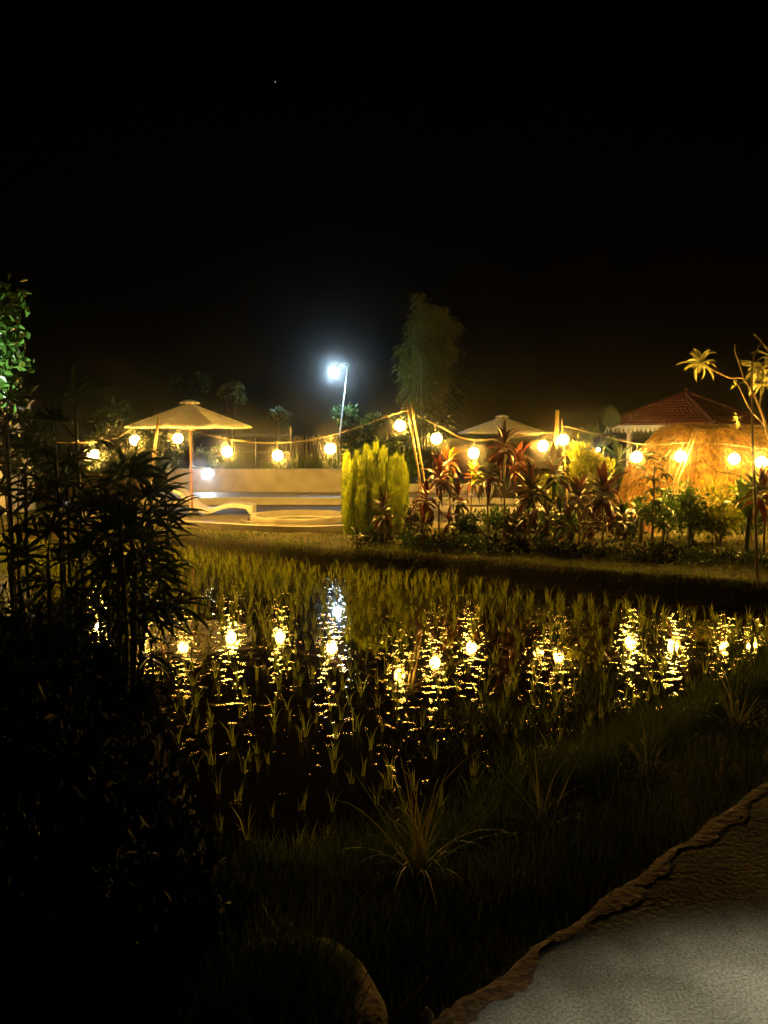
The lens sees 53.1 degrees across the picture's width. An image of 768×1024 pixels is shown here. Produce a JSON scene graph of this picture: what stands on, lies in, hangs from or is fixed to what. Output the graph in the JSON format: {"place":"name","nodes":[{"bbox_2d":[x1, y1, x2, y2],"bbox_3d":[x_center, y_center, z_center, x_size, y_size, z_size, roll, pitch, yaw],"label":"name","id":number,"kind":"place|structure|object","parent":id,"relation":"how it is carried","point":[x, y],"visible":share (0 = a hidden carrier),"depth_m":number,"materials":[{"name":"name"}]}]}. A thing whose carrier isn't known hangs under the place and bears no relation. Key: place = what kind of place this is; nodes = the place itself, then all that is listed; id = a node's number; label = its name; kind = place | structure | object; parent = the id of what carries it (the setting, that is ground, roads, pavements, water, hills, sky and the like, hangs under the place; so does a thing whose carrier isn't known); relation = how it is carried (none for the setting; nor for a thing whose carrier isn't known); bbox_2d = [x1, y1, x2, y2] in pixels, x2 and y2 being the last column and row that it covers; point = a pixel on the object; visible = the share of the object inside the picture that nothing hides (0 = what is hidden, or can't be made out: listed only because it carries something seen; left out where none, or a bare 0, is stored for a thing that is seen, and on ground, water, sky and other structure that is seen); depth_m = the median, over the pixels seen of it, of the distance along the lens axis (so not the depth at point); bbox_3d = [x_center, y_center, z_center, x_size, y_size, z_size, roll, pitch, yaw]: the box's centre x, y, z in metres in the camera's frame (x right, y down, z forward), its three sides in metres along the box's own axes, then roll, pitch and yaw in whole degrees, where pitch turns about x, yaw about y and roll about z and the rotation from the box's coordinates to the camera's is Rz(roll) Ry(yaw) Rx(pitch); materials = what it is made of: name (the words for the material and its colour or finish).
{"place":"outdoors","nodes":[
{"label":"outdoors","id":0,"kind":"place"},
{"bbox_2d":[34,465,619,486],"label":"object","id":1,"kind":"structure","parent":0,"point":[96,468],"depth_m":25.89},
{"bbox_2d":[0,539,767,863],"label":"paddy water","id":2,"kind":"structure","parent":0,"point":[289,774],"depth_m":7.21,"materials":[{"name":"black liquid"}]},
{"bbox_2d":[0,437,767,1023],"bbox_3d":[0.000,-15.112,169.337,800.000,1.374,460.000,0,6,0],"label":"ground","id":3,"kind":"structure","parent":0,"point":[462,567],"depth_m":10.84,"materials":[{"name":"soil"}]},
{"bbox_2d":[0,273,34,413],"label":"round leaf tree","id":4,"kind":"object","parent":3,"relation":"on","point":[11,342],"visible":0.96,"depth_m":7.35,"materials":[{"name":"green plant"}]},
{"bbox_2d":[0,387,46,514],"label":"shrub","id":5,"kind":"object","parent":3,"relation":"on","point":[3,504],"depth_m":19.48,"materials":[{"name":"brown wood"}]},
{"bbox_2d":[0,377,53,612],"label":"climbing shrub","id":6,"kind":"object","parent":3,"relation":"on","point":[16,435],"visible":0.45,"depth_m":8.84,"materials":[{"name":"green plant"}]},
{"bbox_2d":[0,371,88,715],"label":"fan palm","id":7,"kind":"object","parent":3,"relation":"on","point":[31,450],"visible":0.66,"depth_m":4.44,"materials":[{"name":"green plant"}]},
{"bbox_2d":[0,578,104,706],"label":"bed shrub","id":8,"kind":"object","parent":3,"relation":"on","point":[23,639],"visible":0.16,"depth_m":4.67,"materials":[{"name":"green plant"}]},
{"bbox_2d":[7,362,128,643],"bbox_3d":[-1.923,0.249,4.758,0.692,2.394,0.897,-2,6,-24],"label":"fan palm","id":9,"kind":"object","parent":3,"relation":"on","point":[69,461],"visible":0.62,"depth_m":4.67,"materials":[{"name":"green plant"}]},
{"bbox_2d":[0,603,147,828],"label":"bed shrub","id":10,"kind":"object","parent":3,"relation":"on","point":[68,685],"visible":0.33,"depth_m":3.53,"materials":[{"name":"green plant"}]},
{"bbox_2d":[0,777,150,1023],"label":"bed shrub","id":11,"kind":"object","parent":3,"relation":"on","point":[20,868],"visible":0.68,"depth_m":2.36,"materials":[{"name":"green plant"}]},
{"bbox_2d":[0,495,153,789],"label":"fan palm","id":12,"kind":"object","parent":3,"relation":"on","point":[23,552],"visible":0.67,"depth_m":4.01,"materials":[{"name":"green plant"}]},
{"bbox_2d":[20,631,167,749],"bbox_3d":[-1.553,1.091,4.123,0.760,0.863,0.689,-3,7,-31],"label":"bed shrub","id":13,"kind":"object","parent":3,"relation":"on","point":[137,696],"visible":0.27,"depth_m":4.03,"materials":[{"name":"green plant"}]},
{"bbox_2d":[18,451,191,765],"bbox_3d":[-1.561,0.575,4.344,1.420,1.838,0.758,4,7,38],"label":"fan palm","id":14,"kind":"object","parent":3,"relation":"on","point":[88,496],"visible":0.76,"depth_m":4.13,"materials":[{"name":"green plant"}]},
{"bbox_2d":[0,663,216,900],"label":"bed shrub","id":15,"kind":"object","parent":3,"relation":"on","point":[88,766],"visible":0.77,"depth_m":3.01,"materials":[{"name":"green plant"}]},
{"bbox_2d":[1,456,215,651],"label":"fan palm","id":16,"kind":"object","parent":3,"relation":"on","point":[146,545],"visible":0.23,"depth_m":4.77,"materials":[{"name":"green plant"}]},
{"bbox_2d":[34,638,184,765],"bbox_3d":[-1.744,1.128,4.814,1.038,0.742,1.194,3,7,30],"label":"bed shrub","id":17,"kind":"object","parent":3,"relation":"on","point":[151,714],"visible":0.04,"depth_m":4.88,"materials":[{"name":"green plant"}]},
{"bbox_2d":[53,489,201,770],"bbox_3d":[-1.355,0.709,4.073,0.766,1.659,0.870,2,6,18],"label":"fan palm","id":18,"kind":"object","parent":3,"relation":"on","point":[135,533],"visible":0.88,"depth_m":4.03,"materials":[{"name":"green plant"}]},
{"bbox_2d":[0,598,255,980],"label":"bed edge grass","id":19,"kind":"structure","parent":3,"relation":"on","point":[153,734],"depth_m":4.67,"materials":[{"name":"green plant"}]},
{"bbox_2d":[2,795,264,1023],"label":"bed shrub","id":20,"kind":"object","parent":3,"relation":"on","point":[153,942],"visible":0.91,"depth_m":2.36,"materials":[{"name":"green plant"}]},
{"bbox_2d":[69,434,203,762],"bbox_3d":[-1.462,0.562,4.454,0.822,2.026,1.072,0,6,0],"label":"fan palm","id":21,"kind":"object","parent":3,"relation":"on","point":[149,492],"visible":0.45,"depth_m":4.50,"materials":[{"name":"green plant"}]},
{"bbox_2d":[81,395,192,493],"bbox_3d":[-7.407,-1.977,22.719,3.359,2.947,2.216,0,6,0],"label":"dark bush","id":22,"kind":"object","parent":3,"relation":"on","point":[167,451],"visible":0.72,"depth_m":22.62,"materials":[{"name":"green plant"}]},
{"bbox_2d":[70,774,215,871],"bbox_3d":[-1.213,1.384,3.619,0.857,0.486,0.771,0,6,0],"label":"bed shrub","id":23,"kind":"object","parent":3,"relation":"on","point":[163,820],"visible":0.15,"depth_m":3.47,"materials":[{"name":"green plant"}]},
{"bbox_2d":[168,370,217,457],"bbox_3d":[-9.142,-4.723,37.711,2.386,4.395,2.408,3,6,28],"label":"dark tree","id":24,"kind":"object","parent":3,"relation":"on","point":[198,383],"visible":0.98,"depth_m":37.25,"materials":[{"name":"green plant"}]},
{"bbox_2d":[215,380,248,464],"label":"young tree","id":25,"kind":"object","parent":3,"relation":"on","point":[233,389],"visible":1,"depth_m":29.68,"materials":[{"name":"green plant"}]},
{"bbox_2d":[167,469,346,491],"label":"retaining wall","id":26,"kind":"structure","parent":3,"relation":"on","point":[271,480],"depth_m":23.12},
{"bbox_2d":[164,871,393,1023],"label":"rock","id":27,"kind":"object","parent":3,"relation":"on","point":[295,978],"visible":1,"depth_m":2.23,"materials":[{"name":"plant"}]},
{"bbox_2d":[266,405,295,463],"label":"young tree","id":28,"kind":"object","parent":3,"relation":"on","point":[281,414],"visible":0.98,"depth_m":29.71,"materials":[{"name":"green plant"}]},
{"bbox_2d":[82,505,523,523],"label":"pool deck","id":29,"kind":"structure","parent":3,"relation":"on","point":[230,515],"depth_m":19.22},
{"bbox_2d":[124,400,251,516],"bbox_3d":[-4.518,-1.253,17.964,2.814,2.719,2.814,-1,6,-12],"label":"market umbrella","id":30,"kind":"object","parent":29,"relation":"on","point":[189,414],"visible":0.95,"depth_m":17.25,"materials":[{"name":"fabric"}]},
{"bbox_2d":[173,488,255,514],"bbox_3d":[-4.091,-0.269,18.666,1.880,0.621,0.660,0,6,0],"label":"wave lounger","id":31,"kind":"object","parent":29,"relation":"on","point":[250,507],"visible":0.86,"depth_m":18.36,"materials":[{"name":"white paint"}]},
{"bbox_2d":[78,514,491,532],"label":"terrace kerb","id":32,"kind":"structure","parent":29,"relation":"on","point":[289,529],"depth_m":15.87,"materials":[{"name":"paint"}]},
{"bbox_2d":[240,509,342,525],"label":"plunge pool","id":33,"kind":"structure","parent":29,"relation":"in","point":[304,517],"depth_m":16.74,"materials":[{"name":"liquid"}]},
{"bbox_2d":[430,498,542,513],"bbox_3d":[2.703,-0.179,20.082,3.000,0.160,3.000,0,6,0],"label":"curved pool edge","id":34,"kind":"object","parent":29,"relation":"on","point":[444,507],"visible":0.37,"depth_m":19.44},
{"bbox_2d":[288,449,328,468],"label":"grass tuft","id":35,"kind":"object","parent":3,"relation":"on","point":[298,464],"visible":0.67,"depth_m":24.19,"materials":[{"name":"plant"}]},
{"bbox_2d":[141,492,486,504],"bbox_3d":[-1.941,-0.300,22.100,9.501,0.400,2.160,0,6,0],"label":"raised pool ledge","id":36,"kind":"object","parent":3,"relation":"on","point":[281,498],"visible":0.46,"depth_m":21.08,"materials":[{"name":"concrete"}]},
{"bbox_2d":[293,434,342,466],"bbox_3d":[-2.321,-2.120,26.933,1.772,1.220,0.100,0,6,0],"label":"reed fence","id":37,"kind":"object","parent":3,"relation":"on","point":[339,441],"visible":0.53,"depth_m":26.89,"materials":[{"name":"brown wood"}]},
{"bbox_2d":[307,450,346,468],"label":"grass tuft","id":38,"kind":"object","parent":3,"relation":"on","point":[328,464],"visible":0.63,"depth_m":24.19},
{"bbox_2d":[0,775,699,1023],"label":"verge grass","id":39,"kind":"structure","parent":3,"relation":"on","point":[528,855],"depth_m":3.23,"materials":[{"name":"plant"}]},
{"bbox_2d":[330,401,385,461],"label":"leafy tree","id":40,"kind":"object","parent":3,"relation":"on","point":[355,439],"visible":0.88,"depth_m":30.23,"materials":[{"name":"green plant"}]},
{"bbox_2d":[340,440,409,534],"bbox_3d":[-0.179,-0.504,15.578,1.425,1.966,1.038,0,6,0],"label":"golden conifer","id":41,"kind":"object","parent":3,"relation":"on","point":[368,474],"visible":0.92,"depth_m":15.32,"materials":[{"name":"yellow plant"}]},
{"bbox_2d":[350,525,401,545],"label":"ground cover plant","id":42,"kind":"object","parent":3,"relation":"on","point":[374,537],"visible":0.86,"depth_m":13.96,"materials":[{"name":"green plant"}]},
{"bbox_2d":[370,487,395,545],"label":"ti plant","id":43,"kind":"object","parent":3,"relation":"on","point":[383,508],"visible":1,"depth_m":13.73,"materials":[{"name":"red plant"}]},
{"bbox_2d":[0,506,767,602],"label":"bank grass","id":44,"kind":"structure","parent":3,"relation":"on","point":[523,559],"depth_m":13.40,"materials":[{"name":"plant"}]},
{"bbox_2d":[352,430,428,480],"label":"dark bush","id":45,"kind":"object","parent":3,"relation":"on","point":[408,454],"visible":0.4,"depth_m":24.53,"materials":[{"name":"green plant"}]},
{"bbox_2d":[390,526,429,547],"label":"ground cover plant","id":46,"kind":"object","parent":3,"relation":"on","point":[409,540],"visible":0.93,"depth_m":13.54,"materials":[{"name":"green plant"}]},
{"bbox_2d":[398,498,434,537],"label":"shrub","id":47,"kind":"object","parent":3,"relation":"on","point":[414,517],"visible":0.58,"depth_m":14.32,"materials":[{"name":"green plant"}]},
{"bbox_2d":[406,402,433,534],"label":"bamboo canes","id":48,"kind":"object","parent":3,"relation":"on","point":[416,433],"visible":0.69,"depth_m":14.94,"materials":[{"name":"wood"}]},
{"bbox_2d":[407,479,442,531],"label":"ti plant","id":49,"kind":"object","parent":3,"relation":"on","point":[426,489],"visible":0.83,"depth_m":14.03,"materials":[{"name":"red plant"}]},
{"bbox_2d":[383,292,470,473],"bbox_3d":[1.665,-4.993,30.616,3.609,7.036,3.988,3,6,26],"label":"tree","id":50,"kind":"object","parent":3,"relation":"on","point":[429,371],"visible":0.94,"depth_m":30.33,"materials":[{"name":"green plant"}]},
{"bbox_2d":[336,755,535,915],"bbox_3d":[0.235,1.364,3.502,0.933,0.566,1.032,-3,6,-28],"label":"grass tussock","id":51,"kind":"object","parent":3,"relation":"on","point":[418,849],"depth_m":3.47,"materials":[{"name":"plant"}]},
{"bbox_2d":[421,451,456,533],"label":"ti plant","id":52,"kind":"object","parent":3,"relation":"on","point":[445,485],"visible":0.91,"depth_m":14.52,"materials":[{"name":"red plant"}]},
{"bbox_2d":[419,528,463,552],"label":"ground cover plant","id":53,"kind":"object","parent":3,"relation":"on","point":[441,543],"visible":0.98,"depth_m":13.27,"materials":[{"name":"green plant"}]},
{"bbox_2d":[430,444,461,532],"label":"ti plant","id":54,"kind":"object","parent":3,"relation":"on","point":[447,452],"visible":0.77,"depth_m":15.46,"materials":[{"name":"red plant"}]},
{"bbox_2d":[444,478,471,537],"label":"ti plant","id":55,"kind":"object","parent":3,"relation":"on","point":[458,488],"visible":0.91,"depth_m":14.56,"materials":[{"name":"red plant"}]},
{"bbox_2d":[450,506,486,538],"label":"shrub","id":56,"kind":"object","parent":3,"relation":"on","point":[472,526],"visible":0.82,"depth_m":14.55,"materials":[{"name":"green plant"}]},
{"bbox_2d":[461,458,485,512],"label":"ti plant","id":57,"kind":"object","parent":3,"relation":"on","point":[474,466],"visible":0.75,"depth_m":15.31,"materials":[{"name":"red plant"}]},
{"bbox_2d":[450,531,503,554],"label":"ground cover plant","id":58,"kind":"object","parent":3,"relation":"on","point":[477,547],"visible":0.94,"depth_m":13.09,"materials":[{"name":"green plant"}]},
{"bbox_2d":[469,456,502,541],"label":"ti plant","id":59,"kind":"object","parent":3,"relation":"on","point":[490,470],"visible":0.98,"depth_m":13.98,"materials":[{"name":"red plant"}]},
{"bbox_2d":[479,501,513,537],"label":"shrub","id":60,"kind":"object","parent":3,"relation":"on","point":[493,518],"visible":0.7,"depth_m":14.70,"materials":[{"name":"green plant"}]},
{"bbox_2d":[458,415,545,483],"bbox_3d":[3.813,-2.038,24.921,2.629,2.232,2.629,-1,6,-12],"label":"market umbrella","id":61,"kind":"object","parent":3,"relation":"on","point":[490,427],"visible":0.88,"depth_m":24.26,"materials":[{"name":"fabric"}]},
{"bbox_2d":[485,419,520,540],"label":"ti plant","id":62,"kind":"object","parent":3,"relation":"on","point":[503,441],"visible":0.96,"depth_m":14.13,"materials":[{"name":"red plant"}]},
{"bbox_2d":[247,633,767,871],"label":"shallow weeds","id":63,"kind":"object","parent":3,"relation":"on","point":[592,750],"visible":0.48,"depth_m":4.99,"materials":[{"name":"green plant"}]},
{"bbox_2d":[482,533,540,554],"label":"ground cover plant","id":64,"kind":"object","parent":3,"relation":"on","point":[519,547],"visible":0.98,"depth_m":12.99,"materials":[{"name":"green plant"}]},
{"bbox_2d":[496,506,538,539],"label":"shrub","id":65,"kind":"object","parent":3,"relation":"on","point":[511,529],"visible":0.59,"depth_m":14.27,"materials":[{"name":"green plant"}]},
{"bbox_2d":[502,441,537,536],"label":"ti plant","id":66,"kind":"object","parent":3,"relation":"on","point":[518,455],"visible":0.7,"depth_m":14.70,"materials":[{"name":"red plant"}]},
{"bbox_2d":[508,457,556,546],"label":"ti plant","id":67,"kind":"object","parent":3,"relation":"on","point":[529,481],"visible":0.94,"depth_m":13.33,"materials":[{"name":"red plant"}]},
{"bbox_2d":[486,754,601,826],"bbox_3d":[0.873,1.530,4.155,0.667,0.396,0.563,0,6,0],"label":"grass tussock","id":68,"kind":"object","parent":3,"relation":"on","point":[539,799],"depth_m":4.19,"materials":[{"name":"plant"}]},
{"bbox_2d":[527,528,572,556],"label":"ground cover plant","id":69,"kind":"object","parent":3,"relation":"on","point":[538,540],"visible":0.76,"depth_m":12.88,"materials":[{"name":"green plant"}]},
{"bbox_2d":[536,441,575,538],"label":"ti plant","id":70,"kind":"object","parent":3,"relation":"on","point":[555,462],"visible":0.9,"depth_m":13.62,"materials":[{"name":"red plant"}]},
{"bbox_2d":[552,503,585,547],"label":"ti plant","id":71,"kind":"object","parent":3,"relation":"on","point":[569,518],"visible":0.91,"depth_m":13.34,"materials":[{"name":"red plant"}]},
{"bbox_2d":[545,540,609,557],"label":"ground cover plant","id":72,"kind":"object","parent":3,"relation":"on","point":[575,551],"visible":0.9,"depth_m":12.66,"materials":[{"name":"green plant"}]},
{"bbox_2d":[562,473,598,541],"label":"ti plant","id":73,"kind":"object","parent":3,"relation":"on","point":[578,488],"visible":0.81,"depth_m":13.87,"materials":[{"name":"red plant"}]},
{"bbox_2d":[560,435,618,536],"bbox_3d":[3.929,-0.491,14.831,1.037,2.056,0.992,0,6,0],"label":"croton","id":74,"kind":"object","parent":3,"relation":"on","point":[589,460],"visible":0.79,"depth_m":14.75,"materials":[{"name":"yellow plant"}]},
{"bbox_2d":[576,504,613,540],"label":"shrub","id":75,"kind":"object","parent":3,"relation":"on","point":[596,516],"visible":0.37,"depth_m":14.28,"materials":[{"name":"green plant"}]},
{"bbox_2d":[571,405,620,490],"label":"broad leaf plant","id":76,"kind":"object","parent":3,"relation":"on","point":[611,418],"visible":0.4,"depth_m":22.86,"materials":[{"name":"green plant"}]},
{"bbox_2d":[580,460,630,546],"bbox_3d":[3.876,-0.115,13.423,1.018,1.584,0.693,-2,6,-22],"label":"ti plant","id":77,"kind":"object","parent":3,"relation":"on","point":[604,484],"visible":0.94,"depth_m":13.38,"materials":[{"name":"red plant"}]},
{"bbox_2d":[585,537,641,561],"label":"ground cover plant","id":78,"kind":"object","parent":3,"relation":"on","point":[615,550],"visible":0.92,"depth_m":12.55,"materials":[{"name":"green plant"}]},
{"bbox_2d":[595,435,639,489],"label":"strap leaf plant","id":79,"kind":"object","parent":3,"relation":"on","point":[617,453],"visible":0.62,"depth_m":21.41,"materials":[{"name":"plant"}]},
{"bbox_2d":[606,499,637,550],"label":"ti plant","id":80,"kind":"object","parent":3,"relation":"on","point":[623,507],"visible":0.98,"depth_m":12.96,"materials":[{"name":"green plant"}]},
{"bbox_2d":[606,510,647,540],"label":"shrub","id":81,"kind":"object","parent":3,"relation":"on","point":[631,532],"visible":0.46,"depth_m":14.53,"materials":[{"name":"green plant"}]},
{"bbox_2d":[620,544,680,564],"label":"ground cover plant","id":82,"kind":"object","parent":3,"relation":"on","point":[651,557],"visible":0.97,"depth_m":11.99,"materials":[{"name":"green plant"}]},
{"bbox_2d":[631,452,676,551],"bbox_3d":[4.546,-0.157,12.984,0.815,1.728,0.747,0,6,0],"label":"palmate sapling","id":83,"kind":"object","parent":3,"relation":"on","point":[648,516],"visible":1,"depth_m":12.89,"materials":[{"name":"green plant"}]},
{"bbox_2d":[614,714,695,781],"bbox_3d":[1.585,1.455,4.733,0.521,0.404,0.600,0,6,0],"label":"grass tussock","id":84,"kind":"object","parent":3,"relation":"on","point":[649,764],"depth_m":4.74,"materials":[{"name":"plant"}]},
{"bbox_2d":[642,481,686,539],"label":"leafy shrub","id":85,"kind":"object","parent":3,"relation":"on","point":[668,503],"visible":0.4,"depth_m":14.60,"materials":[{"name":"green plant"}]},
{"bbox_2d":[636,540,697,561],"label":"ground cover plant","id":86,"kind":"object","parent":3,"relation":"on","point":[668,549],"visible":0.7,"depth_m":12.25,"materials":[{"name":"green plant"}]},
{"bbox_2d":[604,388,767,486],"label":"gazebo","id":87,"kind":"object","parent":3,"relation":"on","point":[685,406],"visible":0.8,"depth_m":23.17,"materials":[{"name":"red tile"}]},
{"bbox_2d":[612,419,767,521],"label":"thatched hut","id":88,"kind":"object","parent":3,"relation":"on","point":[697,468],"visible":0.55,"depth_m":17.35,"materials":[{"name":"plant"}]},
{"bbox_2d":[666,479,727,542],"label":"leafy shrub","id":89,"kind":"object","parent":3,"relation":"on","point":[689,497],"visible":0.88,"depth_m":13.88,"materials":[{"name":"green plant"}]},
{"bbox_2d":[663,543,735,566],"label":"ground cover plant","id":90,"kind":"object","parent":3,"relation":"on","point":[701,557],"visible":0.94,"depth_m":12.01,"materials":[{"name":"green plant"}]},
{"bbox_2d":[692,478,752,544],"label":"leafy shrub","id":91,"kind":"object","parent":3,"relation":"on","point":[729,514],"visible":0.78,"depth_m":13.87,"materials":[{"name":"green plant"}]},
{"bbox_2d":[677,334,767,437],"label":"frangipani tree","id":92,"kind":"object","parent":3,"relation":"on","point":[759,371],"visible":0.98,"depth_m":14.11,"materials":[{"name":"yellow plant"}]},
{"bbox_2d":[683,668,767,731],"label":"grass tussock","id":93,"kind":"object","parent":3,"relation":"on","point":[731,712],"depth_m":5.38,"materials":[{"name":"plant"}]},
{"bbox_2d":[700,338,767,577],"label":"bare sapling","id":94,"kind":"object","parent":3,"relation":"on","point":[755,513],"visible":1,"depth_m":10.65,"materials":[{"name":"wood"}]},
{"bbox_2d":[716,547,767,569],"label":"ground cover plant","id":95,"kind":"object","parent":3,"relation":"on","point":[749,558],"visible":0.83,"depth_m":11.59,"materials":[{"name":"green plant"}]},
{"bbox_2d":[719,480,765,554],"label":"banana plant","id":96,"kind":"object","parent":3,"relation":"on","point":[745,510],"visible":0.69,"depth_m":12.51,"materials":[{"name":"green plant"}]},
{"bbox_2d":[727,475,767,541],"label":"leafy shrub","id":97,"kind":"object","parent":3,"relation":"on","point":[759,520],"visible":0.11,"depth_m":14.08,"materials":[{"name":"green plant"}]},
{"bbox_2d":[734,463,767,556],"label":"ti plant","id":98,"kind":"object","parent":3,"relation":"on","point":[762,476],"visible":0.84,"depth_m":11.73,"materials":[{"name":"red plant"}]},
{"bbox_2d":[0,530,767,641],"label":"rice field","id":99,"kind":"structure","parent":0,"point":[195,583],"depth_m":10.55,"materials":[{"name":"plant"}]},
{"bbox_2d":[0,0,767,437],"label":"sky","id":100,"kind":"structure","parent":0,"point":[583,184],"materials":[{"name":"black"}]},
{"bbox_2d":[70,523,766,590],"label":"bank edge grass","id":101,"kind":"structure","parent":0,"point":[383,548],"depth_m":12.35,"materials":[{"name":"plant"}]},
{"bbox_2d":[469,790,767,1023],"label":"path","id":102,"kind":"structure","parent":0,"point":[684,940],"depth_m":2.23,"materials":[{"name":"concrete"}]},
{"bbox_2d":[431,782,767,1023],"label":"path lip","id":103,"kind":"object","parent":102,"relation":"on","point":[516,977],"visible":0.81,"depth_m":2.37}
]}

